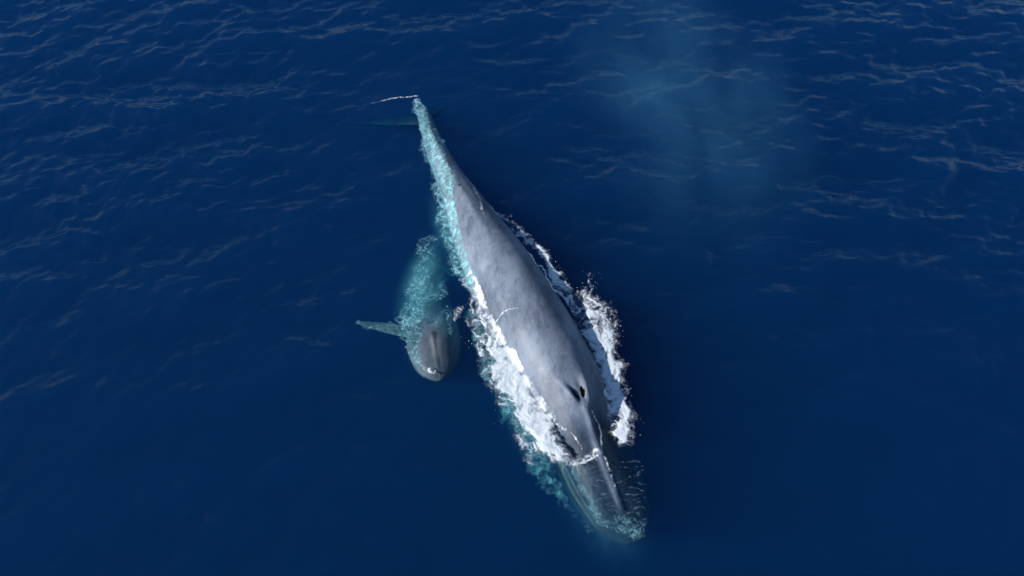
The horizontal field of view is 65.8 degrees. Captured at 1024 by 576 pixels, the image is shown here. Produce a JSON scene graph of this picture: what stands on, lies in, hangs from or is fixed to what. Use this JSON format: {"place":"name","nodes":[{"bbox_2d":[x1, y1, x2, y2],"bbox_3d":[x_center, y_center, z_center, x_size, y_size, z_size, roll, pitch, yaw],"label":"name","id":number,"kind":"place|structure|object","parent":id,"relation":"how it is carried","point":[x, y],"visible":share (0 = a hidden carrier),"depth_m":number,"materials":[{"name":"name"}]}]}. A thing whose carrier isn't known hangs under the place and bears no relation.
{"place":"outdoors","nodes":[
{"label":"outdoors","id":0,"kind":"place"},
{"bbox_2d":[0,0,1023,575],"label":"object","id":1,"kind":"structure","parent":0,"point":[802,237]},
{"bbox_2d":[6,0,1023,171],"bbox_3d":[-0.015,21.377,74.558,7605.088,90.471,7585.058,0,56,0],"label":"water","id":2,"kind":"structure","parent":0,"point":[274,30],"depth_m":43.48,"materials":[{"name":"blue liquid"}]},
{"bbox_2d":[357,264,463,381],"bbox_3d":[-3.262,1.217,37.287,5.045,5.170,8.454,22,59,14],"label":"whale","id":3,"kind":"object","parent":2,"relation":"on","point":[437,347],"visible":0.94,"depth_m":34.28,"materials":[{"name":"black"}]},
{"bbox_2d":[358,237,443,362],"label":"bubbles","id":4,"kind":"object","parent":3,"relation":"on","point":[414,295],"visible":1,"depth_m":34.55,"materials":[{"name":"liquid"}]},
{"bbox_2d":[351,96,650,544],"bbox_3d":[-0.356,-1.172,37.499,6.811,5.336,28.329,-20,58,-13],"label":"whale","id":5,"kind":"object","parent":2,"relation":"on","point":[545,340],"visible":0.84,"depth_m":32.20,"materials":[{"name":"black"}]},
{"bbox_2d":[414,99,474,291],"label":"bubbles","id":6,"kind":"object","parent":5,"relation":"on","point":[449,224],"visible":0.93,"depth_m":37.79,"materials":[{"name":"liquid"}]},
{"bbox_2d":[473,312,561,493],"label":"bubbles","id":7,"kind":"object","parent":5,"relation":"on","point":[507,410],"visible":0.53,"depth_m":32.48,"materials":[{"name":"liquid"}]},
{"bbox_2d":[454,270,598,464],"bbox_3d":[-0.245,2.523,33.036,3.068,0.473,11.878,-21,58,-13],"label":"foam","id":8,"kind":"object","parent":2,"relation":"on","point":[514,383],"visible":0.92,"depth_m":32.09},
{"bbox_2d":[447,242,632,444],"bbox_3d":[1.531,2.155,33.319,7.011,0.417,11.041,-19,58,-12],"label":"spray","id":9,"kind":"object","parent":2,"relation":"on","point":[593,310],"visible":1,"depth_m":33.73,"materials":[{"name":"white liquid"}]},
{"bbox_2d":[473,187,611,475],"bbox_3d":[0.256,1.112,33.521,2.192,1.222,16.570,-19,58,-12],"label":"foam","id":10,"kind":"object","parent":2,"relation":"on","point":[582,462],"visible":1,"depth_m":30.78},
{"bbox_2d":[491,207,633,442],"bbox_3d":[2.833,0.680,34.357,3.074,0.366,13.497,-19,58,-13],"label":"foam","id":11,"kind":"object","parent":2,"relation":"on","point":[603,341],"visible":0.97,"depth_m":33.21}
]}

